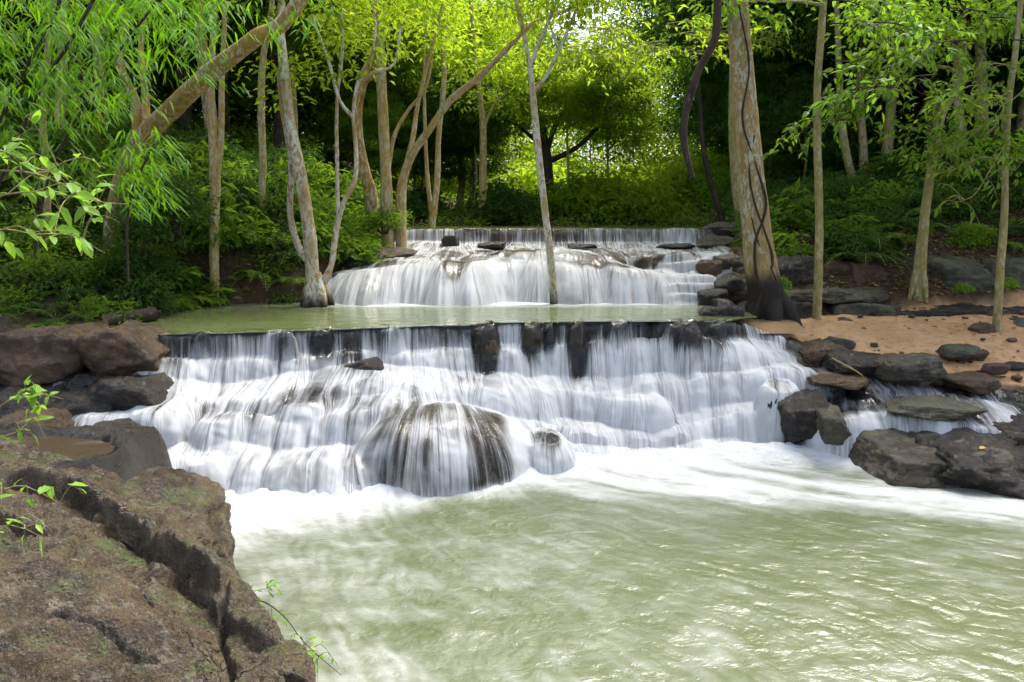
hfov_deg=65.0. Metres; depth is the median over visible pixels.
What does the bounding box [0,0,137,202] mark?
bamboo
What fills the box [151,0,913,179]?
sky
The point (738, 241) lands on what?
fern
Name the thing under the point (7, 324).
boulder
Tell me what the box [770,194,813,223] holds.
bush
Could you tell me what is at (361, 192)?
bush
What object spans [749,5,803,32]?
leafy bough
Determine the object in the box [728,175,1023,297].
fallen leaves
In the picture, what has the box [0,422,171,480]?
rock shelf
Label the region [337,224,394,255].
bush
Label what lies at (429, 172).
forest tree
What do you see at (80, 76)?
forest tree
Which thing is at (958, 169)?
bush
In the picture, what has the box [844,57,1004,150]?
young tree
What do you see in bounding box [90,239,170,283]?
bush
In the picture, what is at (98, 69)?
forest tree
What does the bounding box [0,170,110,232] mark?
leafy twig
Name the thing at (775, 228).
bush
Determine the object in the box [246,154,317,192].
bush
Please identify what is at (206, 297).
fern
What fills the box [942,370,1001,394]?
boulder
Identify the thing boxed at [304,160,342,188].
bush
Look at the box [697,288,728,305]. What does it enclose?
boulder
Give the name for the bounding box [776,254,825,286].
boulder
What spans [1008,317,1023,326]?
boulder
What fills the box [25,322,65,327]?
fern
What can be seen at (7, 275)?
bush
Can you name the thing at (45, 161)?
leafy twig
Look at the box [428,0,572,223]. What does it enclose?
forest tree
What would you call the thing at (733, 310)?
boulder
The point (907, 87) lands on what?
leafy bough
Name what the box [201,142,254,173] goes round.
bush
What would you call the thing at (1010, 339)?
pebble
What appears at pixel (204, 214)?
bush
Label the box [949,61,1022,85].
leafy bough
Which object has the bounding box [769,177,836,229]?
bush
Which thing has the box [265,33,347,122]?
forest tree
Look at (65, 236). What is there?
fern
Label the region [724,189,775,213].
bush
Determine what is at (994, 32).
leafy bough
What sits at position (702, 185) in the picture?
bush
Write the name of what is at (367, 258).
bush
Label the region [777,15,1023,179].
woods
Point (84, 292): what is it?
fern
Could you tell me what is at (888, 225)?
fern
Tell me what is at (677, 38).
forest tree
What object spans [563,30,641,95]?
leafy bough
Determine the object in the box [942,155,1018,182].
bush
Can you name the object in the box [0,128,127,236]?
leafy twig
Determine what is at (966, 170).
leafy bough
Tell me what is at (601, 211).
bush
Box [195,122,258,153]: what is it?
bush
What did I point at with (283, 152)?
bush
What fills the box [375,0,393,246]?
forest tree
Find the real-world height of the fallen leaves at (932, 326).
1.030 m
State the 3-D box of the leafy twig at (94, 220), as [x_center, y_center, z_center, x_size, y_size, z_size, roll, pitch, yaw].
[-3.640,-1.086,6.839,0.597,0.728,0.600,-3,10,-20]
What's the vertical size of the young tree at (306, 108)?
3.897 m
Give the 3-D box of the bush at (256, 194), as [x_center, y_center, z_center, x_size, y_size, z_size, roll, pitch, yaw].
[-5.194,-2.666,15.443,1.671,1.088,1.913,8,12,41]
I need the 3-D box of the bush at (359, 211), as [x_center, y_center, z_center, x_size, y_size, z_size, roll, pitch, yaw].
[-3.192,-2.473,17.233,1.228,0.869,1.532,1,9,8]
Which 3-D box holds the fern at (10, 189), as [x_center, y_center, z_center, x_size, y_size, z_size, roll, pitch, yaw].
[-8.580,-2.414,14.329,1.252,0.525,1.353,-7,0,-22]
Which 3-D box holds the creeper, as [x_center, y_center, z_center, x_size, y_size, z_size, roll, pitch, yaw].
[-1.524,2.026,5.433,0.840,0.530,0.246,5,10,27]
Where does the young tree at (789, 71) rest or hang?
on the ground
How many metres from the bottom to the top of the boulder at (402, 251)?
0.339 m
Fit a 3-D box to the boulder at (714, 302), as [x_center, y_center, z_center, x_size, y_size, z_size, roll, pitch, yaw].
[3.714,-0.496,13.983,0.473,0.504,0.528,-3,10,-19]
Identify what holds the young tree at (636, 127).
on the ground
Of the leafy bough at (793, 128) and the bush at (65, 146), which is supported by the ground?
the bush at (65, 146)
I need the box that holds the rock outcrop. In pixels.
[0,442,285,681]
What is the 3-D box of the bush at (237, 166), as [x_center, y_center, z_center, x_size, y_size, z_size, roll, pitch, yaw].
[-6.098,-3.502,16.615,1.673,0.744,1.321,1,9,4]
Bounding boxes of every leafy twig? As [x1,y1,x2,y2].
[0,110,104,180]
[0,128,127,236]
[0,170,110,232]
[0,212,103,259]
[0,374,62,420]
[0,415,53,462]
[0,479,87,520]
[0,513,51,554]
[44,168,119,255]
[247,578,280,597]
[307,649,315,661]
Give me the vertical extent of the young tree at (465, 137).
5.343 m
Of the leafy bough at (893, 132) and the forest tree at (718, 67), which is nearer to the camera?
the leafy bough at (893, 132)
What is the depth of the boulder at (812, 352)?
11.93 m
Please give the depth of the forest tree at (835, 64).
27.73 m
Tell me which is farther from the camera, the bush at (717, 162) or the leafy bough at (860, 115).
the bush at (717, 162)
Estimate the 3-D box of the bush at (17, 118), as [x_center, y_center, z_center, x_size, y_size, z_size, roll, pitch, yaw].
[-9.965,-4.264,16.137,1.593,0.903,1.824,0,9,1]
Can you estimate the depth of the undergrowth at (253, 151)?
14.94 m
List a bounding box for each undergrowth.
[0,107,364,296]
[0,145,248,295]
[0,224,148,323]
[317,141,968,230]
[712,129,1023,246]
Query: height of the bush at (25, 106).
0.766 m
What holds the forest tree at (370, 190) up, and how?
on the ground
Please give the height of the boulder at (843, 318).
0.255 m
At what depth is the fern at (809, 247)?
15.35 m
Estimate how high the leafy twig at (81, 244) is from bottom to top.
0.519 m
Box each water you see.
[0,437,115,459]
[108,302,756,334]
[225,441,1023,681]
[393,225,703,229]
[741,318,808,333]
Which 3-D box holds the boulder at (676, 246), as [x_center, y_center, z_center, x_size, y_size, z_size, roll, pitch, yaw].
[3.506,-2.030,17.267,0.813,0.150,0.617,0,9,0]
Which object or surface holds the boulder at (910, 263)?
on the ground
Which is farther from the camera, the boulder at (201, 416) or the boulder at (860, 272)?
the boulder at (860, 272)
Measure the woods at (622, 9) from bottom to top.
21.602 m
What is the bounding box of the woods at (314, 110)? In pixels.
[232,0,589,198]
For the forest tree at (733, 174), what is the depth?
18.50 m
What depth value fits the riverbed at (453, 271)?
18.18 m
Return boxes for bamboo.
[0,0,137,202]
[0,0,173,185]
[27,0,250,255]
[100,126,191,280]
[105,0,343,69]
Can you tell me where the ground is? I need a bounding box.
[0,114,1023,392]
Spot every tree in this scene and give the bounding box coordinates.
[0,0,136,98]
[0,0,169,109]
[0,4,131,100]
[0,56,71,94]
[2,0,308,243]
[39,0,53,228]
[39,53,160,106]
[54,0,68,134]
[68,49,162,110]
[88,2,107,132]
[107,14,226,109]
[133,0,276,142]
[140,39,332,131]
[161,0,315,136]
[162,67,269,132]
[163,43,257,110]
[165,47,175,120]
[174,3,191,131]
[176,0,281,304]
[191,0,217,134]
[207,0,373,154]
[223,0,455,307]
[229,0,389,133]
[229,1,395,61]
[257,0,274,219]
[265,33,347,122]
[266,66,351,150]
[267,89,333,144]
[298,1,466,191]
[322,87,443,175]
[323,0,481,188]
[325,0,445,241]
[362,107,449,189]
[364,0,535,207]
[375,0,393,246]
[375,0,574,247]
[390,0,500,229]
[398,57,530,212]
[399,102,522,206]
[400,87,429,189]
[420,0,680,214]
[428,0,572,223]
[429,34,495,190]
[433,100,502,202]
[473,31,655,216]
[477,9,546,176]
[489,0,632,323]
[563,67,672,177]
[564,84,632,170]
[595,0,800,177]
[623,0,689,150]
[641,0,693,99]
[652,1,835,141]
[658,0,883,174]
[664,0,826,319]
[665,7,833,87]
[670,2,847,174]
[686,68,781,156]
[692,4,725,221]
[701,48,804,93]
[703,58,844,179]
[708,58,884,181]
[727,0,802,326]
[728,65,740,224]
[781,0,955,173]
[782,66,834,149]
[795,5,882,123]
[798,0,971,162]
[800,74,848,144]
[807,0,1022,302]
[809,0,880,173]
[832,0,1023,149]
[834,1,855,179]
[841,2,1023,154]
[841,45,903,155]
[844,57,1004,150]
[851,0,1023,331]
[881,56,929,147]
[904,1,1023,128]
[913,67,1023,136]
[942,3,990,138]
[952,0,1023,137]
[974,1,988,136]
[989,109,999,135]
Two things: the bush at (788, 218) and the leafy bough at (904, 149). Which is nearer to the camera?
the leafy bough at (904, 149)
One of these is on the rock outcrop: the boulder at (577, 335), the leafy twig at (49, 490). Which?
the leafy twig at (49, 490)
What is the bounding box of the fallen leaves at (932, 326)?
[790,302,1018,377]
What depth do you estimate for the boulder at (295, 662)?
4.84 m
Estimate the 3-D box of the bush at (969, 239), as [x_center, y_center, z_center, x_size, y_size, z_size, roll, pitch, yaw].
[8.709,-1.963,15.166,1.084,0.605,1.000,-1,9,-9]
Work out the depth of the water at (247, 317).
12.75 m
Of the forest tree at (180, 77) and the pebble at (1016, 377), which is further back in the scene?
the forest tree at (180, 77)
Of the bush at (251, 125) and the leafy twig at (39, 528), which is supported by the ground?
the bush at (251, 125)
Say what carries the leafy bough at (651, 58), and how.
attached to the leafy bough at (665, 46)
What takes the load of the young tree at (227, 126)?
on the ground
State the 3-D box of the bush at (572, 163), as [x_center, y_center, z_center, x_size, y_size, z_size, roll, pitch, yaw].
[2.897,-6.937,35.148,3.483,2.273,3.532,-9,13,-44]
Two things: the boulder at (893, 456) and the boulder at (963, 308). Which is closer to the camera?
the boulder at (893, 456)
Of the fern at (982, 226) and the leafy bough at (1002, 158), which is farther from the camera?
the fern at (982, 226)
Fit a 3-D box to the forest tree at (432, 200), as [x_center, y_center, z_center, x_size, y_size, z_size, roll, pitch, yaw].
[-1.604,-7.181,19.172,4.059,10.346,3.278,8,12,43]
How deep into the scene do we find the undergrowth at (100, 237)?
13.92 m
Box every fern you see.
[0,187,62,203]
[0,290,37,305]
[0,304,33,325]
[3,260,63,280]
[5,298,48,312]
[8,278,59,300]
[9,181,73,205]
[20,204,73,223]
[20,308,88,325]
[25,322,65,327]
[43,235,89,252]
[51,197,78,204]
[51,282,107,303]
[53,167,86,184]
[68,239,113,260]
[71,308,111,320]
[95,287,158,309]
[98,305,142,313]
[111,267,173,299]
[142,299,193,316]
[181,293,215,307]
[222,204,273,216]
[231,267,283,290]
[235,226,302,251]
[242,215,287,233]
[249,224,288,244]
[255,244,304,269]
[266,276,304,290]
[295,248,337,264]
[730,235,774,250]
[772,224,809,248]
[774,239,803,247]
[799,244,841,260]
[823,246,912,273]
[831,226,905,258]
[841,212,893,222]
[878,223,905,230]
[881,232,915,245]
[882,218,916,227]
[892,234,936,248]
[896,189,945,211]
[901,207,962,220]
[906,222,954,235]
[957,223,998,244]
[991,221,1023,244]
[1007,239,1023,253]
[1009,161,1023,172]
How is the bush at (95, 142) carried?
on the ground
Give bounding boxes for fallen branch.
[775,230,814,251]
[831,357,863,378]
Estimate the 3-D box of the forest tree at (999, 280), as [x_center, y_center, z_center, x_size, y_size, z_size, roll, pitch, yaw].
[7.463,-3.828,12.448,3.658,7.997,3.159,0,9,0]
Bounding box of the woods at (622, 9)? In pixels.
[304,0,715,187]
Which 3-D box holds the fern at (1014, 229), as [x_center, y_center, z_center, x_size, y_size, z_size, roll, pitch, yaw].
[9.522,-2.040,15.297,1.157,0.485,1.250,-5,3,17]
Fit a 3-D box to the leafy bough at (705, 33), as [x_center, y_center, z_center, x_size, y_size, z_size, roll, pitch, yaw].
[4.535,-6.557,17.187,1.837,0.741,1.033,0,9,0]
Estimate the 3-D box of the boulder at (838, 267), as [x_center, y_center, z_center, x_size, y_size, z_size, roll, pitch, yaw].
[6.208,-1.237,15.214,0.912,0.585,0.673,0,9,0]
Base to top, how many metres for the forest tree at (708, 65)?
11.227 m
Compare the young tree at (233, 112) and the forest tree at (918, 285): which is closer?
the forest tree at (918, 285)
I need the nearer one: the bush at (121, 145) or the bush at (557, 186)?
the bush at (121, 145)
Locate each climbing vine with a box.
[738,5,767,289]
[748,135,773,307]
[751,217,780,291]
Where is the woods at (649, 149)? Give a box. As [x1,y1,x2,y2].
[375,41,722,195]
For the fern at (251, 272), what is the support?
on the ground
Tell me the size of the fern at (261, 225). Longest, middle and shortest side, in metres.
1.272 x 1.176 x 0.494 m
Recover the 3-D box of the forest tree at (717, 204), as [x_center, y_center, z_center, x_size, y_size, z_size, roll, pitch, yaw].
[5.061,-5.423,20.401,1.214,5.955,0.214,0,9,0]
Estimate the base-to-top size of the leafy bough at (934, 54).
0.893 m
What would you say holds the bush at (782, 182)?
on the ground
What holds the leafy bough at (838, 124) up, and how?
attached to the forest tree at (918, 285)
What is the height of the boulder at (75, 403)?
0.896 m
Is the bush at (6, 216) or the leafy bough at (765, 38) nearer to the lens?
the bush at (6, 216)
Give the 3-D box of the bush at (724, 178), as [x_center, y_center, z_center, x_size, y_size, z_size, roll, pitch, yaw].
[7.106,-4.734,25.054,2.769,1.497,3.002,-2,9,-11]
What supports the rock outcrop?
on the ground
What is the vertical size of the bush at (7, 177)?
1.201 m
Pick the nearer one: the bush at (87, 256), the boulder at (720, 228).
the bush at (87, 256)
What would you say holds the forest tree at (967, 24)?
on the ground
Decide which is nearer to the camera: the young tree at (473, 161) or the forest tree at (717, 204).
the forest tree at (717, 204)
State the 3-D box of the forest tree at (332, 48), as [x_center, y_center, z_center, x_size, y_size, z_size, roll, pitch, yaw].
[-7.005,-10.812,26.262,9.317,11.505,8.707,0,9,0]
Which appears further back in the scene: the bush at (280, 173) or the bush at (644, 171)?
the bush at (644, 171)
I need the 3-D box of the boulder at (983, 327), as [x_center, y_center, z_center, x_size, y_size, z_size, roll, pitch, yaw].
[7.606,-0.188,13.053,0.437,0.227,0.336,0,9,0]
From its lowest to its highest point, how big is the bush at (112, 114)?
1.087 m
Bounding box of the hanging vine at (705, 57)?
[680,0,721,178]
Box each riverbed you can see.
[56,320,1023,485]
[334,229,744,305]
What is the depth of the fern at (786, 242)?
15.79 m
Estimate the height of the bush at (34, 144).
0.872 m
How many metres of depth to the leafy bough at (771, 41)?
19.59 m
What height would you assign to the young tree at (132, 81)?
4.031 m
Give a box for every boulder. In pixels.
[0,314,24,385]
[0,322,108,386]
[0,382,116,426]
[0,408,74,426]
[39,477,121,512]
[71,319,171,377]
[85,372,175,410]
[92,466,235,566]
[94,418,139,425]
[150,398,203,440]
[190,333,209,354]
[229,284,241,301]
[259,639,315,681]
[270,331,297,357]
[311,328,334,350]
[338,357,383,378]
[344,255,378,269]
[350,404,513,495]
[367,246,417,260]
[375,326,401,349]
[441,235,459,248]
[474,324,499,355]
[477,241,506,249]
[521,323,542,349]
[531,431,560,454]
[543,322,554,349]
[567,243,596,248]
[569,322,585,352]
[608,320,629,343]
[656,243,695,249]
[663,320,701,347]
[695,234,735,249]
[695,305,744,322]
[696,259,722,276]
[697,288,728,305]
[701,221,740,236]
[708,321,727,340]
[709,298,734,306]
[713,254,742,269]
[714,272,746,295]
[729,287,747,302]
[735,301,822,318]
[767,381,789,409]
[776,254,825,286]
[777,389,829,442]
[784,286,888,303]
[798,339,847,369]
[806,373,868,389]
[816,404,851,445]
[819,348,881,383]
[823,260,851,277]
[823,336,855,348]
[824,302,896,315]
[837,317,852,320]
[840,409,884,427]
[849,261,888,282]
[849,428,1017,488]
[873,352,948,386]
[885,395,988,421]
[887,256,927,270]
[893,302,986,316]
[907,424,1023,498]
[927,255,994,292]
[935,343,980,359]
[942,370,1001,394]
[968,322,995,333]
[970,349,989,360]
[972,303,1023,315]
[978,413,1023,446]
[979,257,1023,289]
[981,362,1010,374]
[1003,361,1023,370]
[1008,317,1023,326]
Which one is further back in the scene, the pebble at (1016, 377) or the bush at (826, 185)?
the bush at (826, 185)
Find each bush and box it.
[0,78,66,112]
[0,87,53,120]
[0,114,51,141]
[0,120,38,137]
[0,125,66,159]
[0,127,65,189]
[0,197,29,227]
[0,199,35,227]
[0,204,22,219]
[0,221,36,250]
[0,260,63,289]
[1,268,41,289]
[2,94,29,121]
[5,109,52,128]
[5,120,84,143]
[5,206,90,249]
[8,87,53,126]
[9,240,87,289]
[15,234,75,258]
[16,174,77,209]
[17,125,99,160]
[26,142,68,165]
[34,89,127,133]
[42,259,97,289]
[46,300,83,312]
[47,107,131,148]
[48,137,88,163]
[49,249,122,291]
[51,159,145,212]
[51,198,96,218]
[55,130,124,160]
[56,207,101,231]
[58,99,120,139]
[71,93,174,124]
[74,170,149,217]
[75,138,117,174]
[78,242,134,271]
[78,295,111,311]
[79,269,126,296]
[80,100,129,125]
[83,199,134,225]
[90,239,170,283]
[91,140,150,166]
[92,200,196,258]
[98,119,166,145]
[100,150,201,201]
[101,239,165,277]
[104,269,189,315]
[113,298,145,309]
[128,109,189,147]
[129,130,168,158]
[129,168,227,238]
[129,237,208,270]
[137,257,193,283]
[143,137,208,169]
[149,152,208,176]
[157,180,272,246]
[157,266,249,310]
[158,139,227,181]
[160,210,226,253]
[162,121,235,162]
[163,256,204,295]
[165,130,206,142]
[168,132,206,151]
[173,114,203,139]
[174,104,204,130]
[178,131,251,168]
[178,202,292,256]
[179,168,249,203]
[181,200,231,227]
[181,241,208,252]
[188,243,225,255]
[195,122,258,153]
[198,283,234,296]
[200,157,287,210]
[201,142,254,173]
[205,154,253,175]
[205,172,260,218]
[206,174,295,219]
[230,126,285,153]
[232,162,295,202]
[232,236,261,247]
[233,119,272,137]
[235,123,326,162]
[235,185,300,220]
[246,141,325,168]
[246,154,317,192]
[252,171,322,216]
[259,285,301,304]
[261,258,294,276]
[266,149,319,174]
[266,177,334,212]
[269,155,334,194]
[270,157,328,185]
[273,157,316,189]
[274,188,335,220]
[274,204,343,241]
[281,157,362,199]
[289,229,374,264]
[295,195,329,217]
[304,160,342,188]
[305,143,348,174]
[321,192,365,221]
[322,209,373,242]
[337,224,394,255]
[339,168,395,194]
[341,178,394,207]
[345,192,379,215]
[347,205,380,238]
[351,240,395,268]
[352,204,411,233]
[354,188,413,225]
[370,163,410,195]
[393,188,439,218]
[407,185,456,211]
[407,186,446,209]
[460,167,537,212]
[466,198,524,224]
[473,183,542,225]
[491,187,548,216]
[497,158,566,206]
[523,176,617,216]
[535,166,650,221]
[553,156,597,180]
[553,157,598,177]
[558,157,610,181]
[574,168,662,223]
[587,142,686,206]
[596,156,692,223]
[636,179,693,203]
[642,156,729,202]
[642,157,712,180]
[653,162,722,212]
[668,136,716,166]
[681,146,770,174]
[685,174,729,208]
[688,167,784,209]
[714,181,785,216]
[717,147,802,182]
[721,200,733,216]
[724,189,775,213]
[724,205,793,236]
[732,213,794,241]
[765,174,801,190]
[765,178,788,199]
[767,185,814,213]
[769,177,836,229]
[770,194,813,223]
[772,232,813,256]
[774,204,800,230]
[779,205,825,230]
[781,275,791,289]
[782,134,841,179]
[788,178,830,192]
[791,171,874,215]
[792,182,835,197]
[795,166,843,186]
[812,218,847,251]
[823,169,888,194]
[824,176,871,213]
[824,218,893,253]
[826,212,882,237]
[830,185,885,212]
[834,137,899,168]
[849,177,901,210]
[852,152,937,184]
[853,161,882,190]
[855,151,916,172]
[857,154,927,188]
[864,217,914,240]
[866,151,945,183]
[872,123,950,154]
[877,180,923,211]
[878,169,941,196]
[912,181,982,217]
[931,183,985,215]
[934,162,978,185]
[937,156,997,179]
[938,132,1014,165]
[941,163,991,192]
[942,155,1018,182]
[944,221,998,251]
[949,282,975,293]
[956,132,1015,162]
[971,162,1023,192]
[990,179,1022,196]
[992,277,1020,289]
[1008,209,1023,237]
[1009,141,1023,177]
[1009,178,1023,201]
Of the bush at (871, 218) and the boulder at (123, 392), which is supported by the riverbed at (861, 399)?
the boulder at (123, 392)
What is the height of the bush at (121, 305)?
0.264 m
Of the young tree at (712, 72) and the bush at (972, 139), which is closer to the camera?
the bush at (972, 139)
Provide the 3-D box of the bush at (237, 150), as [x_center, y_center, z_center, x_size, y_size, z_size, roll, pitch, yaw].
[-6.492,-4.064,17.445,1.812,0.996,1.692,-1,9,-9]
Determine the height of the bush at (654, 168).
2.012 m
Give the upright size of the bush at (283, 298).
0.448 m
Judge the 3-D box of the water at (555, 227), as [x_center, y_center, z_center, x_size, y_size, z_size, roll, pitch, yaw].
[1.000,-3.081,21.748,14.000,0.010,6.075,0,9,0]
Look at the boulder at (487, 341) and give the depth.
11.58 m
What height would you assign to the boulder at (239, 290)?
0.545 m
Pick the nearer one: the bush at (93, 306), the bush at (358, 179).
the bush at (93, 306)
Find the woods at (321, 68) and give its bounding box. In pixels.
[0,44,421,187]
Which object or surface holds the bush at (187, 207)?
on the ground
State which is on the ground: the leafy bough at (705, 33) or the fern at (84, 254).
the fern at (84, 254)
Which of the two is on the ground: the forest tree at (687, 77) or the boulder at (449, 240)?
the forest tree at (687, 77)
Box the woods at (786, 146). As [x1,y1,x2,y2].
[668,10,1021,167]
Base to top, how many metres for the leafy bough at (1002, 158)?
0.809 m
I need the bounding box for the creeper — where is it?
[258,597,340,681]
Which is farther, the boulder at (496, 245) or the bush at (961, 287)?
the boulder at (496, 245)
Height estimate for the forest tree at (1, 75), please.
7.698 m
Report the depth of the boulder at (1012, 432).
10.13 m
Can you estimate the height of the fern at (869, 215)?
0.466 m
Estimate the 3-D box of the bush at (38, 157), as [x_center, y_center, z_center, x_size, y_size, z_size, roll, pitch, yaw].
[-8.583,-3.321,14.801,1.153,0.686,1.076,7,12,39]
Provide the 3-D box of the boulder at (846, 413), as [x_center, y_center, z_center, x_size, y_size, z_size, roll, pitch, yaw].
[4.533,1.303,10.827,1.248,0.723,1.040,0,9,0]
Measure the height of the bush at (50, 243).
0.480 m
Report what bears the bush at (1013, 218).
on the ground
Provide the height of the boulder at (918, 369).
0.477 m
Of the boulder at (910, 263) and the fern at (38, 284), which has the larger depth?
the boulder at (910, 263)
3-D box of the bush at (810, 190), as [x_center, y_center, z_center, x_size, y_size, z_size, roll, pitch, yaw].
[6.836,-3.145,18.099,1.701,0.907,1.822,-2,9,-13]
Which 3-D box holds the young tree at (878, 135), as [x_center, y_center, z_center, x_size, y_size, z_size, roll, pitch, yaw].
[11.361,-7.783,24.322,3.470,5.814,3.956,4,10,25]
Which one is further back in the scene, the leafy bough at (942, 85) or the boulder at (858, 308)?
the boulder at (858, 308)
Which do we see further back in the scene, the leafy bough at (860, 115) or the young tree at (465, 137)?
the young tree at (465, 137)
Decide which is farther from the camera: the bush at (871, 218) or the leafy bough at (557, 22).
the leafy bough at (557, 22)
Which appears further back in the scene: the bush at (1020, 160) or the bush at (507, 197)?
the bush at (507, 197)
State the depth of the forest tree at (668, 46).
35.78 m
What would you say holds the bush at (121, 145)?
on the ground
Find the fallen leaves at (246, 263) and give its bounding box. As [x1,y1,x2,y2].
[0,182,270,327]
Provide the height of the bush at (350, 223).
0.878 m
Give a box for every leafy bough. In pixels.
[527,3,606,44]
[535,32,667,82]
[540,2,637,77]
[547,16,649,69]
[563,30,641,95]
[585,0,675,74]
[609,48,664,98]
[627,32,729,72]
[647,29,703,88]
[661,26,791,61]
[666,1,770,63]
[684,21,762,48]
[700,32,804,66]
[726,11,794,58]
[728,14,813,64]
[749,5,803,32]
[762,92,858,161]
[773,118,841,157]
[801,59,915,117]
[804,87,889,137]
[806,86,876,139]
[816,34,893,98]
[821,83,892,127]
[826,79,903,125]
[827,0,916,53]
[827,44,901,110]
[830,15,898,82]
[836,20,914,76]
[851,68,942,131]
[853,22,930,72]
[853,59,944,119]
[861,2,978,66]
[874,18,967,84]
[877,123,977,162]
[894,32,972,83]
[894,117,958,158]
[896,76,976,120]
[914,146,1005,183]
[919,65,1010,120]
[929,114,1008,178]
[933,144,1005,223]
[946,3,1014,48]
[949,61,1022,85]
[951,93,1007,137]
[977,87,1023,133]
[986,10,1023,48]
[986,127,1023,171]
[990,0,1023,73]
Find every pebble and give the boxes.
[870,342,877,346]
[957,360,965,363]
[1006,337,1016,341]
[1011,375,1022,379]
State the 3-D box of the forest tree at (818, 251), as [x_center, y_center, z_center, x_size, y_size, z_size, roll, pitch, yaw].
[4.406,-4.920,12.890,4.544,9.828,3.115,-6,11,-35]
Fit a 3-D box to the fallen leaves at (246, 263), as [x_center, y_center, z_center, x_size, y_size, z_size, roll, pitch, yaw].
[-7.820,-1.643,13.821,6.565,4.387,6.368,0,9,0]
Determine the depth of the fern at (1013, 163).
16.25 m
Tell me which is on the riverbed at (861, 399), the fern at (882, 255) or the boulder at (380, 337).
the boulder at (380, 337)
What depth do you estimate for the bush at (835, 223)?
15.66 m
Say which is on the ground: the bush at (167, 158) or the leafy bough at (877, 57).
the bush at (167, 158)
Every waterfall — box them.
[61,318,1023,503]
[328,228,732,305]
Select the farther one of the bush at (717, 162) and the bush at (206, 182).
the bush at (717, 162)
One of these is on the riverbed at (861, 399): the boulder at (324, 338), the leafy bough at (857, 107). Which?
the boulder at (324, 338)
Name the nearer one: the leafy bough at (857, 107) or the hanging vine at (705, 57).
the hanging vine at (705, 57)
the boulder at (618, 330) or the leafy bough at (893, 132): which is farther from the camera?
the leafy bough at (893, 132)
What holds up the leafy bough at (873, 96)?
attached to the tree at (776, 304)
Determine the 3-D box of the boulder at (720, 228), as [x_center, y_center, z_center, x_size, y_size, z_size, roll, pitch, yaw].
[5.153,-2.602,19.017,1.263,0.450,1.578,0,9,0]
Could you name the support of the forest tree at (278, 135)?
on the ground
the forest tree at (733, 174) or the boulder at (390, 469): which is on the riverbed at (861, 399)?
the boulder at (390, 469)
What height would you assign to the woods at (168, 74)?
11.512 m
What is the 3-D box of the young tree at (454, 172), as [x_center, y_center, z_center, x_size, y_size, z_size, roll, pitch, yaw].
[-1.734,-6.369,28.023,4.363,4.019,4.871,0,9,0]
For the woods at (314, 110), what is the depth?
29.92 m
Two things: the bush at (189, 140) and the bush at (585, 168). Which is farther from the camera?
the bush at (585, 168)
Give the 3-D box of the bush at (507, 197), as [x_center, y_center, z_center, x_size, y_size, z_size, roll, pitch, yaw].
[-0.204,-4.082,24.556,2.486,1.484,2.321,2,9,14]
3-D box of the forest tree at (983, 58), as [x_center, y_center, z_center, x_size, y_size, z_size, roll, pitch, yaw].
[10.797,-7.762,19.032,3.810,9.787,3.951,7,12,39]
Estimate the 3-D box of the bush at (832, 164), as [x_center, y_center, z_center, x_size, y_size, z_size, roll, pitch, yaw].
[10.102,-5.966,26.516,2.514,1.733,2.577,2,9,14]
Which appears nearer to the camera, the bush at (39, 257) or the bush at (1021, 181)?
the bush at (39, 257)
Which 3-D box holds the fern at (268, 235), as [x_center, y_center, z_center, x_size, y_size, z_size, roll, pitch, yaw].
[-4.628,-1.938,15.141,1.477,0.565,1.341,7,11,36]
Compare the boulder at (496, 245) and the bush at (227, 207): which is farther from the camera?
the boulder at (496, 245)
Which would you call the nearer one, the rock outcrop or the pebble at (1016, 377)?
the rock outcrop
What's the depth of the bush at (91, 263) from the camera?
12.58 m
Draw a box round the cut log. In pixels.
[103,307,157,325]
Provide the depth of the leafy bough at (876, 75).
13.54 m
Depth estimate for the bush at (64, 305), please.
11.92 m
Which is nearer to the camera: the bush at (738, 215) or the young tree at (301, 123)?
the bush at (738, 215)
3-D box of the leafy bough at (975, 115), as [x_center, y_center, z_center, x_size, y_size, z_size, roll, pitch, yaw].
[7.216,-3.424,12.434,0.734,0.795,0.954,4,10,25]
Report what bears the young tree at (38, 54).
on the ground
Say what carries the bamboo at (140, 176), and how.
on the ground
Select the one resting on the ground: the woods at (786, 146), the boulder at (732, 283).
the woods at (786, 146)
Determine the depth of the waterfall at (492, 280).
14.69 m
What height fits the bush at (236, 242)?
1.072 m
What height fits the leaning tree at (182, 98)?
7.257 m
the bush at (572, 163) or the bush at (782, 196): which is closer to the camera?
the bush at (782, 196)
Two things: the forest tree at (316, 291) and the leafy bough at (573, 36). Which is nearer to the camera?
the forest tree at (316, 291)
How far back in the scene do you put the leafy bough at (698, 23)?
15.42 m
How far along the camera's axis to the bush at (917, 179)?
16.96 m
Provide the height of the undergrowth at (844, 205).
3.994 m
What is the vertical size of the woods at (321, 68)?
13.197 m
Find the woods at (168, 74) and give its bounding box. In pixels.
[2,0,270,148]
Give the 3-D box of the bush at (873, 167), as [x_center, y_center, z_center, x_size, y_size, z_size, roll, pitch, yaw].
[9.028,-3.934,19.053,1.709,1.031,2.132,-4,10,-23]

